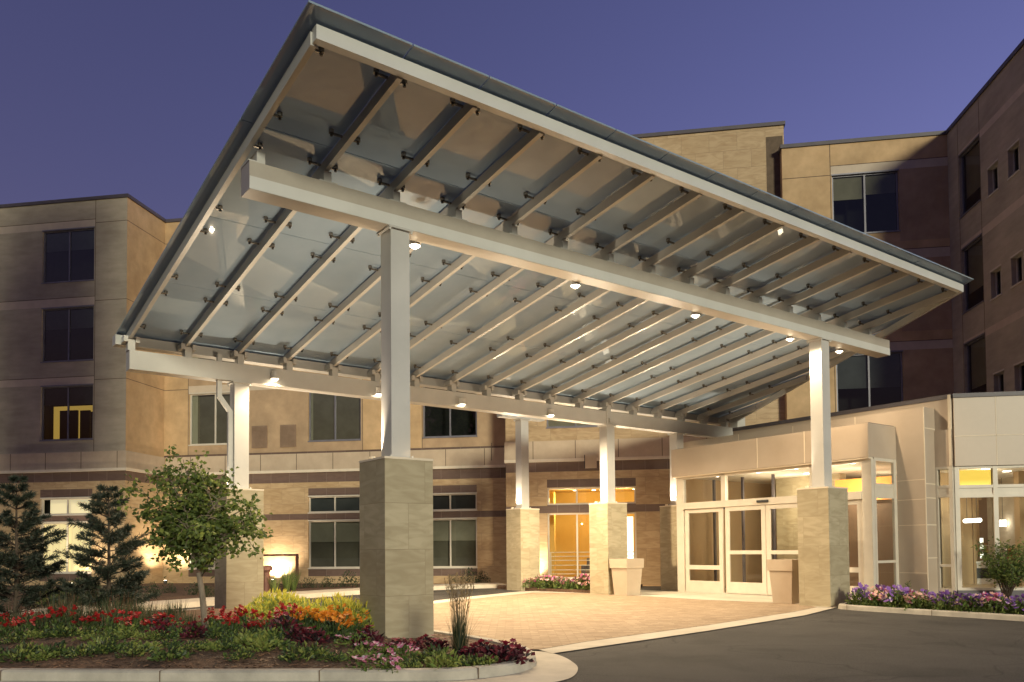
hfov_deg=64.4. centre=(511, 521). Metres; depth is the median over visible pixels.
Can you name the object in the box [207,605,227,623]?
red flower
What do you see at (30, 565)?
pine tree
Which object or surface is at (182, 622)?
red flower
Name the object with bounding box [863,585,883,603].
petunia
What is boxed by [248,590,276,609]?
yellow shrub
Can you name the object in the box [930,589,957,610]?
petunia
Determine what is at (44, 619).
salvia plant
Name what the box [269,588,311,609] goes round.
yellow shrub
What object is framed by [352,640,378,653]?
petunia
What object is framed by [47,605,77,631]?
red flower
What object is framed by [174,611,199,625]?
salvia plant
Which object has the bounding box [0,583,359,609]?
planting bed
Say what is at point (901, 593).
petunia
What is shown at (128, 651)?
bedding plant
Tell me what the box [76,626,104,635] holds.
bedding plant
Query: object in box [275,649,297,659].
bedding plant
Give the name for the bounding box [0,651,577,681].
gutter pan
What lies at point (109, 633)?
bedding plant
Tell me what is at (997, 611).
petunia
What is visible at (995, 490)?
window
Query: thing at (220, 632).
bedding plant
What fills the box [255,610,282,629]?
red flower
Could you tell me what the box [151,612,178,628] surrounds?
red flower
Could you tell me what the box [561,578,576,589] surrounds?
petunia
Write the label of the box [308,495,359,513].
window
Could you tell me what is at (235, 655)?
bedding plant
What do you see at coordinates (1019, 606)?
petunia
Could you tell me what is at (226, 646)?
bedding plant
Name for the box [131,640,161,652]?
bedding plant
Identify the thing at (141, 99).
sky
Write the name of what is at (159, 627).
coleus plant
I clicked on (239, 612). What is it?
red flower
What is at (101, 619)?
salvia plant
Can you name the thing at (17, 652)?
bedding plant
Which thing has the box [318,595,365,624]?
yellow shrub
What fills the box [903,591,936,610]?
petunia
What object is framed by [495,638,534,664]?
coleus plant
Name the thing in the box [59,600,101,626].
salvia plant
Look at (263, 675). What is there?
kerb
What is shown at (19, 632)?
red flower
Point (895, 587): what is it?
petunia
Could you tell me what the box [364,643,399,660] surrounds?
petunia
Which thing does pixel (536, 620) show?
paved forecourt
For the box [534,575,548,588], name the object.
petunia
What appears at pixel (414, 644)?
coleus plant
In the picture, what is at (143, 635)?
bedding plant
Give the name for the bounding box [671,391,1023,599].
lobby pavilion
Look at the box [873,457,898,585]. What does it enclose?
window
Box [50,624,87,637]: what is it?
bedding plant
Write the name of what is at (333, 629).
marigold
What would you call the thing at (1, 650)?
bedding plant
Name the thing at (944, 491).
window
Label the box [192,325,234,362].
window
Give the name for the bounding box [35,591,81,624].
salvia plant
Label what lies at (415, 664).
bedding plant
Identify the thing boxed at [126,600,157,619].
salvia plant
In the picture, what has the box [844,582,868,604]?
petunia
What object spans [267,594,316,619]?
yellow shrub
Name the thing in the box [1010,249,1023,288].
window
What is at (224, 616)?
red flower
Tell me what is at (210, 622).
bedding plant
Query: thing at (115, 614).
salvia plant
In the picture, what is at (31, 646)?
bedding plant
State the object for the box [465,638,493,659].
coleus plant
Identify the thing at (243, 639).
bedding plant
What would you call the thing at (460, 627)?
feather grass
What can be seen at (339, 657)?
bedding plant
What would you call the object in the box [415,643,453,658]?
bedding plant
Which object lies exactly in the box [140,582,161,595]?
shrub
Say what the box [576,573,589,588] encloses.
petunia
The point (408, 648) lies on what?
petunia
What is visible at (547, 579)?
petunia
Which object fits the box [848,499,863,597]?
door
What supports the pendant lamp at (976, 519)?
hanging from the lobby pavilion
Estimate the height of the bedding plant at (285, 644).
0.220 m
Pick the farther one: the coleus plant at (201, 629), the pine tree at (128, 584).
the pine tree at (128, 584)
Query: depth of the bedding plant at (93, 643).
9.44 m
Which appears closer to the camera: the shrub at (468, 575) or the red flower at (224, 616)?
the red flower at (224, 616)
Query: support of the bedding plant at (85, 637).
on the planting bed at (209, 663)
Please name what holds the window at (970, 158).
in the hotel wing
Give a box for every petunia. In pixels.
[329,631,377,647]
[342,652,397,671]
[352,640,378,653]
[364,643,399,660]
[370,656,406,673]
[377,642,408,656]
[387,642,421,661]
[522,578,538,587]
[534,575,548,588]
[539,575,554,588]
[545,576,562,587]
[553,576,570,588]
[554,578,571,588]
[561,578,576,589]
[571,576,589,589]
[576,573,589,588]
[581,580,589,589]
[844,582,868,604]
[856,591,878,605]
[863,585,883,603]
[864,588,896,606]
[875,584,890,593]
[881,585,908,607]
[881,585,914,607]
[894,584,909,606]
[903,589,929,608]
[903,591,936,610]
[914,589,933,605]
[923,590,953,609]
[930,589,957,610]
[936,590,969,609]
[948,593,983,611]
[956,598,979,611]
[964,591,992,612]
[972,594,1001,612]
[978,592,1004,611]
[979,592,1013,613]
[999,596,1023,614]
[999,597,1023,614]
[1007,593,1023,606]
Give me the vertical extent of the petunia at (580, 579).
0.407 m
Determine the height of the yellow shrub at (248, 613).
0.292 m
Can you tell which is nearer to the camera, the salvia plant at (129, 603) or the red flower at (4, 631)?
the red flower at (4, 631)
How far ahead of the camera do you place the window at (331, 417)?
31.22 m
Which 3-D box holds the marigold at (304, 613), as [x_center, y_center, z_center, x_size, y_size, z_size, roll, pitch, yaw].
[-2.553,1.271,10.163,0.386,0.411,0.402,1,-3,-44]
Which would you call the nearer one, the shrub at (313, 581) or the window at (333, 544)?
the shrub at (313, 581)
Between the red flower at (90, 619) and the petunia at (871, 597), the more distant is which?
the petunia at (871, 597)
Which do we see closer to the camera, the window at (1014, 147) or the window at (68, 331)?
the window at (1014, 147)
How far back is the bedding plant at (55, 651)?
9.11 m
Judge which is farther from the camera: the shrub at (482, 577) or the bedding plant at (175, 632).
the shrub at (482, 577)
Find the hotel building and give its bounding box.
[0,121,953,585]
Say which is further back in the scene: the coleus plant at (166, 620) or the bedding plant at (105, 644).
the coleus plant at (166, 620)
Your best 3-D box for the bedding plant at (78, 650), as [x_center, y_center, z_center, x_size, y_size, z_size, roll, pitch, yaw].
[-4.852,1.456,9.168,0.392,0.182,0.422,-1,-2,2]
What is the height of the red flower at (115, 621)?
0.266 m
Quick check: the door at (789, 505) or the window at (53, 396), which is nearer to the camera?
the door at (789, 505)
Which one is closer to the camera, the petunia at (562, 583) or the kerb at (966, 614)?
the kerb at (966, 614)
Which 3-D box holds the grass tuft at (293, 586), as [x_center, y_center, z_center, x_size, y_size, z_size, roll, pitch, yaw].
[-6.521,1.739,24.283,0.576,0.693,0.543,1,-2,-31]
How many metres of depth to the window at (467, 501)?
30.31 m
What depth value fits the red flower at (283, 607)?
11.45 m
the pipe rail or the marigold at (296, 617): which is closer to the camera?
the marigold at (296, 617)
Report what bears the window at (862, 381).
in the hotel building
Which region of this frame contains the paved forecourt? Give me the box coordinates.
[434,592,814,648]
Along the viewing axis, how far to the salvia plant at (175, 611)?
12.44 m
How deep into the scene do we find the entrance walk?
21.17 m
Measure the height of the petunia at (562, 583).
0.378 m
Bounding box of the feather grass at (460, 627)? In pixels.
[442,570,478,656]
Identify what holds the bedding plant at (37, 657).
on the planting bed at (209, 663)
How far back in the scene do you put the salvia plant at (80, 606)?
12.90 m
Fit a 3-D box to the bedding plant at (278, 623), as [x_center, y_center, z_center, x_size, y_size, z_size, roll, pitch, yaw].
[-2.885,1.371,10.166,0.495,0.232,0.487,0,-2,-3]
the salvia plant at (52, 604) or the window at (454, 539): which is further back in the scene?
the window at (454, 539)
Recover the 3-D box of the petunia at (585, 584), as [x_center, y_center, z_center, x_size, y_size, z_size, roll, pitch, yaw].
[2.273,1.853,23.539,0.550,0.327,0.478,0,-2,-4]
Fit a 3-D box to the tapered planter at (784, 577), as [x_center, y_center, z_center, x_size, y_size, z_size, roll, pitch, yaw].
[6.286,1.363,18.485,0.670,0.989,0.670,1,-2,-37]
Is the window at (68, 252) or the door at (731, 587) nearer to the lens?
the door at (731, 587)
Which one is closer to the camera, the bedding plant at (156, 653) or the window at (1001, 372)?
the bedding plant at (156, 653)
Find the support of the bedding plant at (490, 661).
on the planting bed at (209, 663)
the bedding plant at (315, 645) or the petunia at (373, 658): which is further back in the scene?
the bedding plant at (315, 645)
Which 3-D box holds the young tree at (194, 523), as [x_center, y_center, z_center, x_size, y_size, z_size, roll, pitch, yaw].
[-4.086,0.330,10.357,2.030,2.624,1.530,-1,-2,0]
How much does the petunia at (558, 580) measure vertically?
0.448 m
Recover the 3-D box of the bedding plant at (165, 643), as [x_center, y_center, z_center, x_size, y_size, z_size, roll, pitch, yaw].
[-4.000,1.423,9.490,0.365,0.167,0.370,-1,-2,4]
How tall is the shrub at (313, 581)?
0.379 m
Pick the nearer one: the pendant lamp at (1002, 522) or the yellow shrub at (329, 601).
the yellow shrub at (329, 601)
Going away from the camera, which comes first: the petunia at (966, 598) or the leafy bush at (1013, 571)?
the petunia at (966, 598)
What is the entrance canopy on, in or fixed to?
on the ground at (836, 644)
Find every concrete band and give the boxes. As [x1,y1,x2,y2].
[434,591,573,602]
[540,607,831,652]
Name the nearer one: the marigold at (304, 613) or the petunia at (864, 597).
the marigold at (304, 613)
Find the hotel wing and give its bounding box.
[945,39,1023,557]
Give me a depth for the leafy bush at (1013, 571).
18.12 m
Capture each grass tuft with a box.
[267,572,282,591]
[278,563,296,591]
[285,570,300,590]
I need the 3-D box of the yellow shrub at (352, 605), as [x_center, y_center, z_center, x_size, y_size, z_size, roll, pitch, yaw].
[-2.193,1.287,11.242,0.930,0.497,0.948,-2,-2,35]
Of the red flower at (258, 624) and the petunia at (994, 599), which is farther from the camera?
the petunia at (994, 599)
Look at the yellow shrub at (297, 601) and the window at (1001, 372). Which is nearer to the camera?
the yellow shrub at (297, 601)
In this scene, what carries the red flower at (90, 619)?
on the planting bed at (209, 663)
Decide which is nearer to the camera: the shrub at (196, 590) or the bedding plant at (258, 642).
the bedding plant at (258, 642)
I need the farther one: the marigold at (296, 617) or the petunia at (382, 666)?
the marigold at (296, 617)
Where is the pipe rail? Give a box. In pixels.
[264,554,298,582]
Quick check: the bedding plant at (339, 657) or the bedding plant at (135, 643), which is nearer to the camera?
the bedding plant at (339, 657)
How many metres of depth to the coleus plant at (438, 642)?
9.62 m
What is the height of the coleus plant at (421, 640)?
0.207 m
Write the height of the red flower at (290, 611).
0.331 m
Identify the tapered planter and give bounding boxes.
[609,558,643,595]
[766,559,798,603]
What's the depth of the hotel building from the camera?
30.20 m
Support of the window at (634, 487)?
in the hotel building
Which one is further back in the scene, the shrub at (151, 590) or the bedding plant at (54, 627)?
the shrub at (151, 590)
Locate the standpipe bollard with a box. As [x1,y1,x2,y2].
[264,566,272,592]
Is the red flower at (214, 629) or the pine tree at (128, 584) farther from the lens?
the pine tree at (128, 584)
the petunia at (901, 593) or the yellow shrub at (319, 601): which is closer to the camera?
the yellow shrub at (319, 601)
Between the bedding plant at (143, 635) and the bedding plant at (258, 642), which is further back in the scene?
the bedding plant at (143, 635)
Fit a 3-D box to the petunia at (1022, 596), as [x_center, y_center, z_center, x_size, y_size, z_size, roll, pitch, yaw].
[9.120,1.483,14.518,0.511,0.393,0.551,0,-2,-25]
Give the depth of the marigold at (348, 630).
9.90 m
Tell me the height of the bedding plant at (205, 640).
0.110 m
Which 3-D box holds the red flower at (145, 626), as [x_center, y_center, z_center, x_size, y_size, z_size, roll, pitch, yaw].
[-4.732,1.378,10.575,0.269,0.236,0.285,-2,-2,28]
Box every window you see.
[39,383,92,441]
[40,305,93,362]
[40,497,91,515]
[41,226,94,283]
[41,521,91,573]
[188,391,229,445]
[188,543,214,569]
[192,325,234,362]
[308,392,360,441]
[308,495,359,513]
[308,519,359,568]
[422,387,477,438]
[433,492,476,511]
[433,517,477,568]
[546,404,627,428]
[547,486,635,504]
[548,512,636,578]
[831,169,900,233]
[836,350,902,411]
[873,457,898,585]
[935,466,956,594]
[954,465,1023,589]
[958,134,997,218]
[961,233,1000,314]
[963,332,1003,392]
[987,158,998,198]
[990,264,1001,300]
[993,369,1004,391]
[1007,138,1019,180]
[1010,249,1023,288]
[1013,360,1023,390]
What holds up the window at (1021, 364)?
in the hotel wing
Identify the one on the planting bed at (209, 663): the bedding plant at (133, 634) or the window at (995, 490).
the bedding plant at (133, 634)
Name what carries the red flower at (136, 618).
on the planting bed at (209, 663)
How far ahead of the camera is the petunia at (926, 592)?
16.01 m
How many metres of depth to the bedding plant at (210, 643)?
9.29 m
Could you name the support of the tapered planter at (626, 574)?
on the entrance walk
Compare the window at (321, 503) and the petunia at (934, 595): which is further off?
the window at (321, 503)
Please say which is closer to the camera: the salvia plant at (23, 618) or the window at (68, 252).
the salvia plant at (23, 618)
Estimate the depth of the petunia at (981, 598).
14.90 m
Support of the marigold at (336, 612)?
on the planting bed at (209, 663)
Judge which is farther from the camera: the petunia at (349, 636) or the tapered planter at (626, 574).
the tapered planter at (626, 574)
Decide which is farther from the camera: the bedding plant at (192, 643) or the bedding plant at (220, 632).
the bedding plant at (220, 632)
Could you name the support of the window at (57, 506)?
in the hotel building
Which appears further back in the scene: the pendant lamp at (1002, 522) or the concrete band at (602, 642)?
the pendant lamp at (1002, 522)
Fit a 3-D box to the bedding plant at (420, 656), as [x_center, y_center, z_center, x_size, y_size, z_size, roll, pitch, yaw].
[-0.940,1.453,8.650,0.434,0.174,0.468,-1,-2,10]
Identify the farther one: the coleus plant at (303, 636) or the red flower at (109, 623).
the red flower at (109, 623)
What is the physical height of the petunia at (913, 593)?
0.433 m
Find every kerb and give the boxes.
[0,608,536,681]
[838,601,1023,620]
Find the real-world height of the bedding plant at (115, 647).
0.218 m
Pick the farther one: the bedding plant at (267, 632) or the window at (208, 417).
the window at (208, 417)
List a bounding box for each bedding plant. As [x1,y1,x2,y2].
[0,633,30,644]
[0,640,48,662]
[0,645,14,657]
[18,642,42,654]
[21,629,46,639]
[29,650,60,662]
[33,640,82,660]
[35,628,56,638]
[41,642,62,652]
[42,624,75,637]
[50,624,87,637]
[62,643,99,658]
[72,632,98,640]
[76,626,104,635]
[82,635,121,648]
[86,639,120,654]
[90,631,117,640]
[93,637,129,653]
[104,622,139,635]
[114,643,153,657]
[115,630,140,639]
[124,640,141,648]
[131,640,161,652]
[134,629,163,640]
[147,627,179,639]
[147,642,194,663]
[157,637,187,647]
[166,625,193,637]
[175,639,206,651]
[177,620,199,635]
[196,640,221,651]
[198,617,218,625]
[198,639,216,643]
[205,628,231,638]
[209,637,241,650]
[214,631,240,641]
[221,632,263,647]
[223,647,257,660]
[225,626,263,642]
[243,634,286,654]
[250,626,286,639]
[253,632,295,649]
[269,622,292,637]
[269,625,296,638]
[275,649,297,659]
[278,640,323,662]
[298,641,333,658]
[313,649,328,659]
[318,650,349,661]
[344,647,369,659]
[394,658,425,667]
[403,650,437,665]
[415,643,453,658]
[418,648,471,668]
[454,652,492,666]
[472,654,497,664]
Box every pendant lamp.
[963,498,981,522]
[999,478,1005,525]
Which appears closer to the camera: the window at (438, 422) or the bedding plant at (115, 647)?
the bedding plant at (115, 647)
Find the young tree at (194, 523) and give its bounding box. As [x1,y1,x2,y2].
[117,445,273,627]
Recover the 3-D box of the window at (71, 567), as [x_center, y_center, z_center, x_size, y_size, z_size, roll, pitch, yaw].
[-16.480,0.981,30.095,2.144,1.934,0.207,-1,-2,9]
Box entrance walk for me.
[636,590,837,606]
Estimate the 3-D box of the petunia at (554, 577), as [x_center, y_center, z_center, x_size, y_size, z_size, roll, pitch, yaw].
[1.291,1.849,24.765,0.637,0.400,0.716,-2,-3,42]
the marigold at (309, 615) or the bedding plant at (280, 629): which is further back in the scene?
the marigold at (309, 615)
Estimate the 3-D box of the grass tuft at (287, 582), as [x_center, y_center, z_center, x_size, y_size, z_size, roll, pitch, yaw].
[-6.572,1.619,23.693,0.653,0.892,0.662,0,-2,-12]
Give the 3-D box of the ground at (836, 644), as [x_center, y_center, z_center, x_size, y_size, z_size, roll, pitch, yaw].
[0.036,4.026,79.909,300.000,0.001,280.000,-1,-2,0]
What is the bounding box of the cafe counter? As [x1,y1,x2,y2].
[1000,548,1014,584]
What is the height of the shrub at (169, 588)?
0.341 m
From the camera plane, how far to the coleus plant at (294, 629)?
9.83 m
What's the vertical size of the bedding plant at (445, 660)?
0.229 m
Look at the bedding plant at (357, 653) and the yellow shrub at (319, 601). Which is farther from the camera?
the yellow shrub at (319, 601)
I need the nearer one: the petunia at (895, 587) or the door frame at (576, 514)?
the petunia at (895, 587)
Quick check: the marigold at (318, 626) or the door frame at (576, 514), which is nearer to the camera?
the marigold at (318, 626)
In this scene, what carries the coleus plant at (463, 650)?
on the planting bed at (209, 663)
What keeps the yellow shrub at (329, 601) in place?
on the planting bed at (209, 663)
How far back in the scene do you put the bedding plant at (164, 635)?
9.96 m
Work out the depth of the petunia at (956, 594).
15.31 m
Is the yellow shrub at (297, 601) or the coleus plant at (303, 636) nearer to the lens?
the coleus plant at (303, 636)
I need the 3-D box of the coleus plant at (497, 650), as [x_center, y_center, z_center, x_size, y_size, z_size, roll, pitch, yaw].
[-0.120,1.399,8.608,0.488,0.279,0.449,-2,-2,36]
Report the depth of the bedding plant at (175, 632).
10.16 m
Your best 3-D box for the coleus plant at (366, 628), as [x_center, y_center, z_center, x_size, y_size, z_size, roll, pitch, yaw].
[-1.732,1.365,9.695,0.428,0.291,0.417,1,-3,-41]
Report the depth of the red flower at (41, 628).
10.70 m
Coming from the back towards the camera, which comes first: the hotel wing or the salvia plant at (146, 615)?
the hotel wing
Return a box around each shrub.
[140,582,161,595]
[161,583,175,592]
[183,582,208,594]
[205,585,214,596]
[227,604,271,620]
[247,588,304,619]
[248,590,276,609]
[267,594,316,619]
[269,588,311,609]
[300,577,319,587]
[311,594,338,607]
[313,592,358,612]
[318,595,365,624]
[320,576,338,587]
[321,598,374,629]
[337,570,359,586]
[460,567,480,582]
[476,570,490,581]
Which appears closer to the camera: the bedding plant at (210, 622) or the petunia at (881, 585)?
the bedding plant at (210, 622)
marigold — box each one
[289,613,305,626]
[295,607,319,630]
[297,605,315,624]
[307,610,335,638]
[307,613,328,629]
[316,610,349,638]
[326,603,353,632]
[334,621,354,639]
[343,610,368,634]
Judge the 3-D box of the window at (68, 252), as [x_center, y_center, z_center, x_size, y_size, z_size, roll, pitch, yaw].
[-16.533,-9.885,30.819,2.654,2.304,0.920,-1,-2,9]
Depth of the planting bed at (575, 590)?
24.44 m
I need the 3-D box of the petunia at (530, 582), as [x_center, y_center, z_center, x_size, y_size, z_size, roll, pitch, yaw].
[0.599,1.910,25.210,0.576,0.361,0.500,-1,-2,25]
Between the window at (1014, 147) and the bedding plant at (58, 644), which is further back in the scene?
the window at (1014, 147)
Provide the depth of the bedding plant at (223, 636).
9.72 m
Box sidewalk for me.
[0,583,506,618]
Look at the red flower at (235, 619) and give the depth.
10.12 m
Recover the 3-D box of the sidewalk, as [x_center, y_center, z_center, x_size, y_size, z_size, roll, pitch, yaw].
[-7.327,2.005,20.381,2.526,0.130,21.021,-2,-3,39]
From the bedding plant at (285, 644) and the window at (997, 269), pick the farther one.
the window at (997, 269)
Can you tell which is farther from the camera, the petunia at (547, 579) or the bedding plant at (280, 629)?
the petunia at (547, 579)
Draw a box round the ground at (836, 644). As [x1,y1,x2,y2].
[155,586,1023,681]
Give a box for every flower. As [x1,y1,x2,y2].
[0,612,10,623]
[0,616,20,630]
[0,621,12,637]
[6,618,35,637]
[23,611,51,631]
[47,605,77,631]
[72,613,103,634]
[93,609,121,630]
[107,617,132,634]
[117,609,142,630]
[139,618,155,632]
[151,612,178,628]
[168,618,189,630]
[198,612,218,625]
[203,611,237,637]
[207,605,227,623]
[216,612,236,627]
[221,615,244,634]
[231,604,261,627]
[247,620,265,631]
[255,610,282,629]
[266,611,298,631]
[274,600,298,618]
[279,609,300,626]
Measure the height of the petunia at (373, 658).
0.208 m
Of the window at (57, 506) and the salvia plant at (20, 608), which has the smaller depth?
the salvia plant at (20, 608)
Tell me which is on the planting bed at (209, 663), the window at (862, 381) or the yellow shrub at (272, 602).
the yellow shrub at (272, 602)
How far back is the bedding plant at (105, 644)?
9.26 m
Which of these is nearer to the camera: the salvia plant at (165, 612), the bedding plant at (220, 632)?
the bedding plant at (220, 632)
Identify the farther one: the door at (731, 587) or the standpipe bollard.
the standpipe bollard
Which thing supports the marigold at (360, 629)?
on the planting bed at (209, 663)
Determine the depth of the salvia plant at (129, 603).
13.34 m
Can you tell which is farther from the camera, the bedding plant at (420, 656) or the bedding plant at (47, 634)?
the bedding plant at (47, 634)
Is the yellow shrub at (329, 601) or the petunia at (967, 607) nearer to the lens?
the yellow shrub at (329, 601)
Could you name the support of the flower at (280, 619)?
on the planting bed at (209, 663)
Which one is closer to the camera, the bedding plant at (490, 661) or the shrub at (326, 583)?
the bedding plant at (490, 661)
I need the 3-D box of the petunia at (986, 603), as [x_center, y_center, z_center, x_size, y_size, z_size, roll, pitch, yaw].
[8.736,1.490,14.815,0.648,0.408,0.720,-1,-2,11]
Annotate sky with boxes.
[0,0,1023,218]
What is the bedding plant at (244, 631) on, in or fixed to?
on the planting bed at (209, 663)
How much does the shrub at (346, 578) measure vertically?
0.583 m
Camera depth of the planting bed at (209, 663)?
8.93 m
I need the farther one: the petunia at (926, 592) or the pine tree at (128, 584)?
the petunia at (926, 592)
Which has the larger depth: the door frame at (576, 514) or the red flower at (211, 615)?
the door frame at (576, 514)
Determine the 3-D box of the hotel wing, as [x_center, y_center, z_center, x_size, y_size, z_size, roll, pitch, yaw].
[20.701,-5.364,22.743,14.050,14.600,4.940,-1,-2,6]
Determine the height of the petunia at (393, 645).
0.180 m
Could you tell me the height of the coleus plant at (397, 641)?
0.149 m
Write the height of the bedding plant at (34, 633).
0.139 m
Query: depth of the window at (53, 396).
30.40 m
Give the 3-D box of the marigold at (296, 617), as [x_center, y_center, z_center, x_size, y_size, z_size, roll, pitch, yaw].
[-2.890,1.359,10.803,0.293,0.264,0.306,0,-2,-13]
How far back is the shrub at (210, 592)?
21.24 m
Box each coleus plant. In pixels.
[140,615,177,629]
[145,622,169,636]
[179,621,211,638]
[238,620,265,633]
[284,622,308,640]
[292,625,333,646]
[351,623,386,645]
[386,637,405,646]
[403,638,420,649]
[415,634,442,649]
[426,637,451,650]
[451,646,475,659]
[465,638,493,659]
[477,640,521,663]
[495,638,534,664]
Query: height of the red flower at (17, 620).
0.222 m
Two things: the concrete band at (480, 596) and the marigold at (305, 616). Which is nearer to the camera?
the marigold at (305, 616)
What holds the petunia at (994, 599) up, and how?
on the planting bed
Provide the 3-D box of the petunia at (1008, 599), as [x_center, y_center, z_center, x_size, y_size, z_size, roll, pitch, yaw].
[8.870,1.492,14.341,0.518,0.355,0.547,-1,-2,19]
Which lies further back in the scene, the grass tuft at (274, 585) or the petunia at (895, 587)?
the grass tuft at (274, 585)
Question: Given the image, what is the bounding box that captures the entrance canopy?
[112,0,972,637]
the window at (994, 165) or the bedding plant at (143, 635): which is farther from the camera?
the window at (994, 165)
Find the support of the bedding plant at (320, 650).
on the planting bed at (209, 663)
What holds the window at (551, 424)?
in the hotel building
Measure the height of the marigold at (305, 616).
0.350 m
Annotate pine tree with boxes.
[0,473,70,617]
[46,483,161,608]
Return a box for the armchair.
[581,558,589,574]
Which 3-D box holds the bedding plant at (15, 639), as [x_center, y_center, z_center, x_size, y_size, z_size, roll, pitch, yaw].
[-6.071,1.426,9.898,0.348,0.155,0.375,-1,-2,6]
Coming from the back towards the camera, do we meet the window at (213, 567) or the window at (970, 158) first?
the window at (213, 567)
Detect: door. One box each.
[685,507,724,592]
[725,505,766,594]
[766,503,797,594]
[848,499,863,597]
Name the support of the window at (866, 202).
in the hotel building
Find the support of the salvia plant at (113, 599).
on the planting bed at (209, 663)
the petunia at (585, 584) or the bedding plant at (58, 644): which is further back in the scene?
the petunia at (585, 584)
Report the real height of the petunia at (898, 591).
0.496 m
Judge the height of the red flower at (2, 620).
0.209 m
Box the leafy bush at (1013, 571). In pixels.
[970,536,1023,597]
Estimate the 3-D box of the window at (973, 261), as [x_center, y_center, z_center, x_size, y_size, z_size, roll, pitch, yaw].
[14.259,-7.367,24.383,0.920,2.304,1.824,-1,-2,6]
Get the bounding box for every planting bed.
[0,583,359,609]
[0,608,510,668]
[497,584,642,592]
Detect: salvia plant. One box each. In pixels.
[0,600,28,622]
[7,608,39,627]
[29,606,56,626]
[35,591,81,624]
[53,591,90,616]
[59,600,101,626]
[84,600,120,623]
[89,589,134,615]
[100,600,140,624]
[120,598,149,611]
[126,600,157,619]
[136,607,161,626]
[147,603,173,620]
[163,599,188,621]
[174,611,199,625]
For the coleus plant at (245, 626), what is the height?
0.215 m
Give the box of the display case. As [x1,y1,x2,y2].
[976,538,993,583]
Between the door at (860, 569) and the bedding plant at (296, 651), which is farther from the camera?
the door at (860, 569)
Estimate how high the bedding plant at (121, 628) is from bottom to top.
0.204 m
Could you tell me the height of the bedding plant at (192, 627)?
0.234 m
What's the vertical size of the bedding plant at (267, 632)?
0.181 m
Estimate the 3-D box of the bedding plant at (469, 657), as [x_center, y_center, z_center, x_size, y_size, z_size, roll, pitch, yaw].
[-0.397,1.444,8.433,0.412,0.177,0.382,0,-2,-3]
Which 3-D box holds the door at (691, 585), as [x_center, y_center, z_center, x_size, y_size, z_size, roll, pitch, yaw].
[5.411,0.813,22.861,0.050,2.335,1.360,1,-2,-36]

